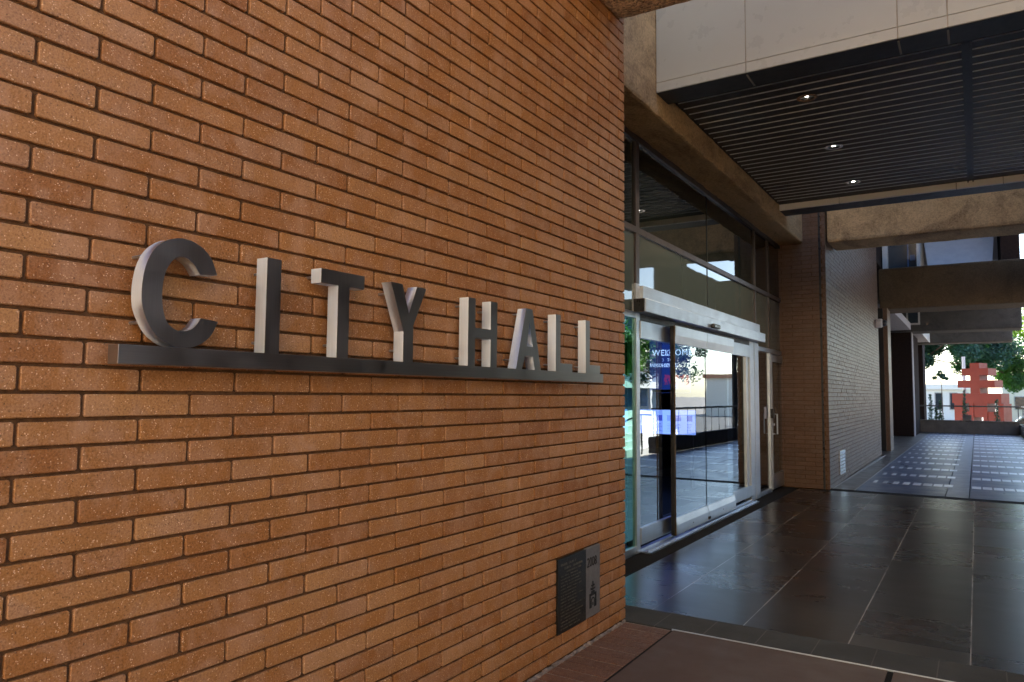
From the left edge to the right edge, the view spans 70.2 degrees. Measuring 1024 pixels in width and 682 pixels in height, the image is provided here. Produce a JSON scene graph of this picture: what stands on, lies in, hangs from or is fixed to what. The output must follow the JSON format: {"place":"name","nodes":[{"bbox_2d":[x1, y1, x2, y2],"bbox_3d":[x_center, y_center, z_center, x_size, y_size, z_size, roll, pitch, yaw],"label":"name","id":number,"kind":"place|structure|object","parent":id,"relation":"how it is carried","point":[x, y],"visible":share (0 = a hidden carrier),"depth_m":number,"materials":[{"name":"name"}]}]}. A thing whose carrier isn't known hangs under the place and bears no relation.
{"place":"outdoors","nodes":[
{"label":"outdoors","id":0,"kind":"place"},
{"bbox_2d":[534,622,893,681],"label":"brick paving","id":1,"kind":"structure","parent":0,"point":[608,656],"depth_m":4.01,"materials":[{"name":"brown brick"}]},
{"bbox_2d":[0,0,624,681],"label":"brick wall","id":2,"kind":"structure","parent":1,"relation":"on","point":[186,524],"depth_m":2.51,"materials":[{"name":"orange brick"}]},
{"bbox_2d":[107,238,602,382],"bbox_3d":[-0.277,-0.024,3.116,0.102,0.355,2.881,-2,-5,32],"label":"city hall sign","id":3,"kind":"object","parent":2,"relation":"attached to","point":[156,259],"visible":1,"depth_m":2.51,"materials":[{"name":"metal"}]},
{"bbox_2d":[555,543,599,635],"bbox_3d":[0.376,1.398,4.146,0.028,0.402,0.519,-2,-5,32],"label":"wall plaque","id":4,"kind":"object","parent":2,"relation":"attached to","point":[577,585],"depth_m":4.11,"materials":[{"name":"black metal"}]},
{"bbox_2d":[601,0,687,18],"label":"concrete beam","id":5,"kind":"structure","parent":2,"relation":"attached to","point":[621,9],"depth_m":4.67,"materials":[{"name":"brown concrete"}]},
{"bbox_2d":[527,619,625,681],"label":"mortar fillet","id":6,"kind":"object","parent":1,"relation":"on","point":[552,666],"visible":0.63,"depth_m":4.03,"materials":[{"name":"grey concrete"}]},
{"bbox_2d":[607,630,887,681],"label":"walkway","id":7,"kind":"structure","parent":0,"point":[675,656],"depth_m":3.88,"materials":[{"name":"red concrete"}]},
{"bbox_2d":[891,672,945,681],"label":"side walkway","id":8,"kind":"structure","parent":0,"point":[899,677],"depth_m":3.72,"materials":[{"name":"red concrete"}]},
{"bbox_2d":[926,384,970,419],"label":"stucco building","id":9,"kind":"structure","parent":0,"point":[934,390],"depth_m":72.08,"materials":[{"name":"white paint"}]},
{"bbox_2d":[934,392,942,409],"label":"window","id":10,"kind":"structure","parent":9,"relation":"in","point":[938,396],"depth_m":72.33,"materials":[{"name":"grey glass"}]},
{"bbox_2d":[949,393,953,409],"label":"window","id":11,"kind":"structure","parent":9,"relation":"in","point":[950,394],"depth_m":71.73,"materials":[{"name":"grey glass"}]},
{"bbox_2d":[925,234,1023,392],"label":"sky","id":12,"kind":"structure","parent":0,"point":[930,372],"materials":[{"name":"white"}]},
{"bbox_2d":[1015,417,1023,424],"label":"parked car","id":13,"kind":"object","parent":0,"point":[1021,420],"visible":0.04,"depth_m":48.38,"materials":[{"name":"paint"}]},
{"bbox_3d":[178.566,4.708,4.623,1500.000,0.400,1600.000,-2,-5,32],"label":"plaza ground","id":14,"kind":"structure","parent":0,"visible":0},
{"bbox_2d":[918,345,926,418],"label":"brick pier","id":15,"kind":"structure","parent":14,"relation":"on","point":[922,379],"depth_m":33.38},
{"bbox_2d":[927,394,933,419],"bbox_3d":[17.887,3.641,31.066,0.378,2.782,0.395,-2,-5,32],"label":"climbing plant","id":16,"kind":"object","parent":14,"relation":"on","point":[930,407],"visible":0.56,"depth_m":31.15,"materials":[{"name":"green plant"}]},
{"bbox_2d":[933,407,938,419],"bbox_3d":[18.074,3.908,30.979,0.378,2.239,0.350,-1,-4,17],"label":"climbing plant","id":17,"kind":"object","parent":14,"relation":"on","point":[936,414],"visible":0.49,"depth_m":31.00,"materials":[{"name":"green plant"}]},
{"bbox_2d":[931,370,948,419],"bbox_3d":[22.307,3.549,37.855,0.839,4.120,0.533,-2,-5,32],"label":"young tree","id":18,"kind":"object","parent":14,"relation":"on","point":[941,375],"visible":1,"depth_m":37.91,"materials":[{"name":"green plant"}]},
{"bbox_2d":[937,400,943,419],"bbox_3d":[18.174,3.759,30.880,0.385,2.524,0.436,-1,-4,17],"label":"climbing plant","id":19,"kind":"object","parent":14,"relation":"on","point":[940,410],"visible":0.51,"depth_m":30.94,"materials":[{"name":"green plant"}]},
{"bbox_2d":[962,357,965,392],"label":"flag pole","id":20,"kind":"object","parent":14,"relation":"on","point":[963,367],"visible":0.34,"depth_m":44.14,"materials":[{"name":"white metal"}]},
{"bbox_2d":[961,390,968,414],"bbox_3d":[18.921,3.511,30.444,0.347,2.968,0.438,2,-4,-18],"label":"climbing plant","id":21,"kind":"object","parent":14,"relation":"on","point":[964,404],"visible":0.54,"depth_m":30.49,"materials":[{"name":"green plant"}]},
{"bbox_2d":[925,334,1021,375],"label":"broadleaf tree","id":22,"kind":"object","parent":14,"relation":"on","point":[977,353],"visible":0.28,"depth_m":45.85,"materials":[{"name":"green plant"}]},
{"bbox_2d":[994,399,1000,420],"bbox_3d":[19.868,3.670,29.803,0.374,2.577,0.423,-2,-5,32],"label":"climbing plant","id":23,"kind":"object","parent":14,"relation":"on","point":[996,409],"visible":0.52,"depth_m":29.86,"materials":[{"name":"green plant"}]},
{"bbox_2d":[999,379,1023,420],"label":"stucco building","id":24,"kind":"structure","parent":14,"relation":"on","point":[1016,399],"depth_m":75.49,"materials":[{"name":"paint"}]},
{"bbox_2d":[1014,396,1023,409],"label":"window","id":25,"kind":"structure","parent":24,"relation":"in","point":[1018,400],"depth_m":75.33,"materials":[{"name":"grey glass"}]},
{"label":"podium","id":26,"kind":"structure","parent":14,"relation":"on","visible":0},
{"bbox_2d":[568,605,642,654],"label":"threshold corner paving","id":27,"kind":"structure","parent":26,"relation":"on","point":[630,611],"depth_m":4.86,"materials":[{"name":"stone"}]},
{"bbox_2d":[640,447,744,546],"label":"lobby floor","id":28,"kind":"structure","parent":26,"relation":"on","point":[655,498],"depth_m":11.36,"materials":[{"name":"grey tile"}]},
{"bbox_2d":[640,339,735,451],"bbox_3d":[-0.414,0.350,14.143,10.410,4.200,14.600,-2,-5,32],"label":"lobby interior","id":29,"kind":"object","parent":28,"relation":"on","point":[710,399],"visible":0.01,"depth_m":19.02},
{"bbox_2d":[650,341,691,392],"bbox_3d":[2.498,0.368,11.462,0.695,0.890,0.024,-2,-5,32],"label":"welcome banner","id":30,"kind":"object","parent":29,"relation":"hanging from","point":[659,367],"visible":0.8,"depth_m":11.48,"materials":[{"name":"blue plastic"}]},
{"bbox_2d":[684,435,700,490],"bbox_3d":[2.280,1.874,11.475,1.280,0.824,0.400,-2,-5,32],"label":"display stand","id":31,"kind":"object","parent":28,"relation":"on","point":[692,488],"visible":0.5,"depth_m":11.16,"materials":[{"name":"silver metal"}]},
{"bbox_2d":[640,409,695,434],"bbox_3d":[2.291,1.275,11.512,1.235,0.375,0.043,-2,-5,32],"label":"information board","id":32,"kind":"object","parent":31,"relation":"on","point":[655,421],"visible":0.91,"depth_m":11.42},
{"bbox_2d":[623,487,798,576],"bbox_3d":[2.276,2.207,8.219,0.340,0.300,7.700,-2,-5,32],"label":"door strip","id":33,"kind":"object","parent":26,"relation":"on","point":[636,563],"depth_m":7.39,"materials":[{"name":"black metal"}]},
{"bbox_2d":[623,125,783,558],"bbox_3d":[2.328,0.120,8.515,0.260,3.902,7.982,-2,-5,32],"label":"glass entrance","id":34,"kind":"object","parent":33,"relation":"on","point":[700,262],"visible":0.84,"depth_m":8.16,"materials":[{"name":"clear glass"}]},
{"bbox_2d":[640,321,670,544],"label":"fixed door","id":35,"kind":"structure","parent":34,"relation":"in","point":[648,331],"depth_m":7.02,"materials":[{"name":"silver metal"}]},
{"bbox_2d":[670,325,709,535],"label":"sliding door","id":36,"kind":"structure","parent":34,"relation":"in","point":[682,523],"depth_m":7.34,"materials":[{"name":"silver metal"}]},
{"bbox_2d":[705,333,735,519],"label":"sliding door","id":37,"kind":"structure","parent":34,"relation":"in","point":[717,508],"depth_m":8.56,"materials":[{"name":"silver metal"}]},
{"bbox_2d":[725,342,751,502],"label":"fixed door","id":38,"kind":"structure","parent":34,"relation":"in","point":[743,491],"depth_m":9.69,"materials":[{"name":"silver metal"}]},
{"bbox_2d":[770,354,783,489],"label":"hinged door","id":39,"kind":"structure","parent":34,"relation":"in","point":[775,360],"depth_m":11.33,"materials":[{"name":"brown glass"}]},
{"bbox_2d":[642,433,928,489],"bbox_3d":[9.658,3.212,21.358,3.500,0.300,21.878,-2,-5,32],"label":"terrace border","id":40,"kind":"object","parent":26,"relation":"on","point":[721,468],"visible":0.21,"depth_m":14.34,"materials":[{"name":"stone"}]},
{"bbox_2d":[778,212,831,489],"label":"brick pier","id":41,"kind":"structure","parent":40,"relation":"on","point":[805,396],"depth_m":11.53,"materials":[{"name":"brown brick"}]},
{"bbox_2d":[827,188,1023,249],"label":"concrete beam","id":42,"kind":"structure","parent":41,"relation":"on","point":[989,214],"depth_m":10.91,"materials":[{"name":"beige concrete"}]},
{"bbox_2d":[824,211,881,487],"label":"side wall","id":43,"kind":"structure","parent":40,"relation":"on","point":[854,413],"depth_m":13.86,"materials":[{"name":"brick"}]},
{"bbox_2d":[838,449,845,474],"bbox_3d":[5.553,2.036,12.269,0.041,0.390,0.570,-2,-5,32],"label":"wall vent","id":44,"kind":"object","parent":43,"relation":"attached to","point":[842,464],"depth_m":12.20,"materials":[{"name":"metal"}]},
{"bbox_2d":[875,319,886,327],"bbox_3d":[8.994,-0.433,17.736,0.251,0.220,0.220,-2,-5,32],"label":"security camera","id":45,"kind":"object","parent":43,"relation":"attached to","point":[880,323],"visible":1,"depth_m":17.67,"materials":[{"name":"white plastic"}]},
{"bbox_2d":[833,455,885,487],"bbox_3d":[7.104,2.560,14.663,0.022,0.016,7.770,-2,-5,32],"label":"wall base joint","id":46,"kind":"object","parent":40,"relation":"on","point":[857,472],"depth_m":13.57,"materials":[{"name":"grey concrete"}]},
{"bbox_2d":[877,308,893,450],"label":"slim pier","id":47,"kind":"structure","parent":40,"relation":"on","point":[885,391],"depth_m":19.48,"materials":[{"name":"brick"}]},
{"bbox_2d":[879,258,1023,313],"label":"concrete beam","id":48,"kind":"structure","parent":47,"relation":"on","point":[992,284],"depth_m":18.99,"materials":[{"name":"brown concrete"}]},
{"bbox_2d":[882,234,1019,268],"bbox_3d":[13.791,-3.753,22.993,3.360,4.100,5.000,-2,-5,32],"label":"bridge storey","id":49,"kind":"object","parent":48,"relation":"on","point":[960,251],"visible":0.18,"depth_m":21.40,"materials":[{"name":"concrete"}]},
{"bbox_2d":[888,244,916,267],"bbox_3d":[11.646,-3.383,21.776,0.760,3.050,0.100,-2,-5,32],"label":"window pane","id":50,"kind":"structure","parent":49,"relation":"in","point":[897,254],"depth_m":21.70,"materials":[{"name":"glass"}]},
{"bbox_2d":[882,243,923,268],"bbox_3d":[12.775,-3.242,23.601,0.960,3.050,5.000,-2,-5,32],"label":"window frame","id":51,"kind":"structure","parent":49,"relation":"in","point":[919,246],"depth_m":21.66,"materials":[{"name":"grey metal"}]},
{"bbox_2d":[891,332,920,436],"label":"brick pier","id":52,"kind":"structure","parent":40,"relation":"on","point":[902,386],"depth_m":26.79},
{"bbox_2d":[911,332,915,436],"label":"pier edge trim","id":53,"kind":"structure","parent":52,"relation":"attached to","point":[913,384],"depth_m":26.70,"materials":[{"name":"grey metal"}]},
{"bbox_2d":[891,308,1021,333],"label":"concrete beam","id":54,"kind":"structure","parent":52,"relation":"on","point":[1004,319],"depth_m":25.57,"materials":[{"name":"concrete"}]},
{"bbox_2d":[906,312,919,324],"bbox_3d":[14.524,-0.955,26.400,0.430,0.740,0.085,-2,-5,32],"label":"framed panel","id":55,"kind":"object","parent":54,"relation":"attached to","point":[913,318],"visible":0.41,"depth_m":26.36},
{"bbox_2d":[920,419,1019,435],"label":"end parapet","id":56,"kind":"structure","parent":40,"relation":"on","point":[974,427],"depth_m":28.65,"materials":[{"name":"concrete"}]},
{"bbox_2d":[962,415,971,420],"bbox_3d":[18.016,3.039,28.859,0.300,0.214,0.310,-2,-5,32],"label":"planter box","id":57,"kind":"object","parent":56,"relation":"on","point":[966,417],"visible":1,"depth_m":28.73,"materials":[{"name":"concrete"}]},
{"bbox_2d":[920,405,1018,421],"bbox_3d":[17.797,2.857,28.971,3.900,0.589,0.060,-2,-5,32],"label":"end railing","id":58,"kind":"object","parent":56,"relation":"on","point":[974,406],"visible":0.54,"depth_m":28.78,"materials":[{"name":"black metal"}]},
{"bbox_3d":[9.760,1.510,26.938,3.400,3.900,12.000,-2,-5,32],"label":"recessed wall","id":59,"kind":"object","parent":40,"relation":"on","visible":0},
{"bbox_2d":[877,304,910,330],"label":"recess ceiling","id":60,"kind":"structure","parent":59,"relation":"on","point":[899,321],"depth_m":24.17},
{"bbox_2d":[913,334,927,341],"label":"recess ceiling","id":61,"kind":"structure","parent":59,"relation":"on","point":[920,337],"depth_m":30.25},
{"bbox_2d":[922,333,929,342],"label":"white fascia","id":62,"kind":"structure","parent":61,"relation":"attached to","point":[927,336],"depth_m":30.68,"materials":[{"name":"white paint"}]},
{"bbox_2d":[672,629,953,681],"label":"threshold edge strip","id":63,"kind":"object","parent":26,"relation":"on","point":[889,670],"visible":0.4,"depth_m":4.02,"materials":[{"name":"metal"}]},
{"bbox_2d":[624,488,1023,674],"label":"entrance floor","id":64,"kind":"structure","parent":26,"relation":"on","point":[938,579],"depth_m":5.84,"materials":[{"name":"tile"}]},
{"bbox_2d":[626,608,1023,681],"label":"threshold paving","id":65,"kind":"structure","parent":26,"relation":"on","point":[928,667],"depth_m":4.15,"materials":[{"name":"black tile"}]},
{"bbox_2d":[876,247,882,303],"bbox_3d":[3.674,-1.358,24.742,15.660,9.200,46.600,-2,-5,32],"label":"downspout","id":66,"kind":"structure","parent":26,"relation":"on","point":[879,264],"depth_m":21.70,"materials":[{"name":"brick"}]},
{"bbox_2d":[623,11,801,244],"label":"lintel beam","id":67,"kind":"structure","parent":66,"relation":"attached to","point":[674,133],"depth_m":7.18,"materials":[{"name":"beige concrete"}]},
{"bbox_2d":[656,0,1023,215],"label":"entrance canopy","id":68,"kind":"object","parent":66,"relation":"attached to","point":[916,100],"visible":1,"depth_m":6.41,"materials":[{"name":"grey concrete"}]},
{"bbox_2d":[797,94,817,101],"bbox_3d":[2.655,-2.212,6.560,0.176,0.051,0.176,-2,-5,32],"label":"downlight","id":69,"kind":"object","parent":68,"relation":"attached to","point":[813,98],"visible":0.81,"depth_m":6.57,"materials":[{"name":"metal"}]},
{"bbox_2d":[825,144,842,149],"bbox_3d":[3.463,-2.113,7.844,0.176,0.051,0.176,-2,-5,32],"label":"downlight","id":70,"kind":"object","parent":68,"relation":"attached to","point":[840,146],"visible":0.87,"depth_m":7.86,"materials":[{"name":"grey metal"}]},
{"bbox_2d":[846,180,860,183],"bbox_3d":[4.274,-2.013,9.126,0.176,0.051,0.176,-2,-5,32],"label":"downlight","id":71,"kind":"object","parent":68,"relation":"attached to","point":[853,181],"visible":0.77,"depth_m":9.13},
{"bbox_2d":[918,331,1012,344],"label":"concrete beam","id":72,"kind":"structure","parent":66,"relation":"attached to","point":[973,337],"depth_m":31.43,"materials":[{"name":"concrete"}]},
{"bbox_2d":[855,433,929,489],"bbox_3d":[11.145,3.156,20.414,0.014,0.302,21.878,-2,-5,32],"label":"terrace joint","id":73,"kind":"object","parent":26,"relation":"on","point":[887,465],"visible":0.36,"depth_m":14.92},
{"bbox_2d":[780,486,1023,504],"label":"drain strip","id":74,"kind":"object","parent":26,"relation":"on","point":[955,498],"visible":0.11,"depth_m":10.59,"materials":[{"name":"black metal"}]},
{"bbox_2d":[856,433,964,496],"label":"terrace paving","id":75,"kind":"structure","parent":26,"relation":"on","point":[879,485],"depth_m":14.24,"materials":[{"name":"grey tile"}]},
{"bbox_2d":[873,433,1023,491],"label":"paving inserts","id":76,"kind":"object","parent":75,"relation":"on","point":[973,487],"visible":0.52,"depth_m":15.40,"materials":[{"name":"stone"}]},
{"bbox_2d":[946,434,973,497],"bbox_3d":[12.282,3.114,19.693,0.283,0.301,21.878,-2,-5,32],"label":"terrace band","id":77,"kind":"object","parent":26,"relation":"on","point":[961,484],"visible":0.64,"depth_m":13.87,"materials":[{"name":"stone"}]},
{"bbox_2d":[970,434,1023,501],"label":"terrace floor","id":78,"kind":"structure","parent":26,"relation":"on","point":[1004,495],"depth_m":14.62,"materials":[{"name":"grey tile"}]},
{"bbox_2d":[1020,425,1023,437],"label":"side parapet","id":79,"kind":"structure","parent":78,"relation":"on","point":[1022,430],"depth_m":26.79,"materials":[{"name":"concrete"}]},
{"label":"plinth","id":80,"kind":"object","parent":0,"visible":0},
{"bbox_2d":[952,363,1011,420],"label":"sculpture","id":81,"kind":"object","parent":80,"relation":"on","point":[978,383],"visible":0.65,"depth_m":42.01,"materials":[{"name":"red paint"}]},
{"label":"lawn","id":82,"kind":"structure","parent":0,"visible":0},
{"bbox_2d":[984,336,1023,393],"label":"broadleaf tree","id":83,"kind":"object","parent":82,"relation":"on","point":[1012,376],"visible":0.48,"depth_m":46.53,"materials":[{"name":"green plant"}]},
{"bbox_2d":[986,308,1023,345],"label":"broadleaf tree","id":84,"kind":"object","parent":82,"relation":"on","point":[1019,334],"visible":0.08,"depth_m":56.44,"materials":[{"name":"green plant"}]}
]}

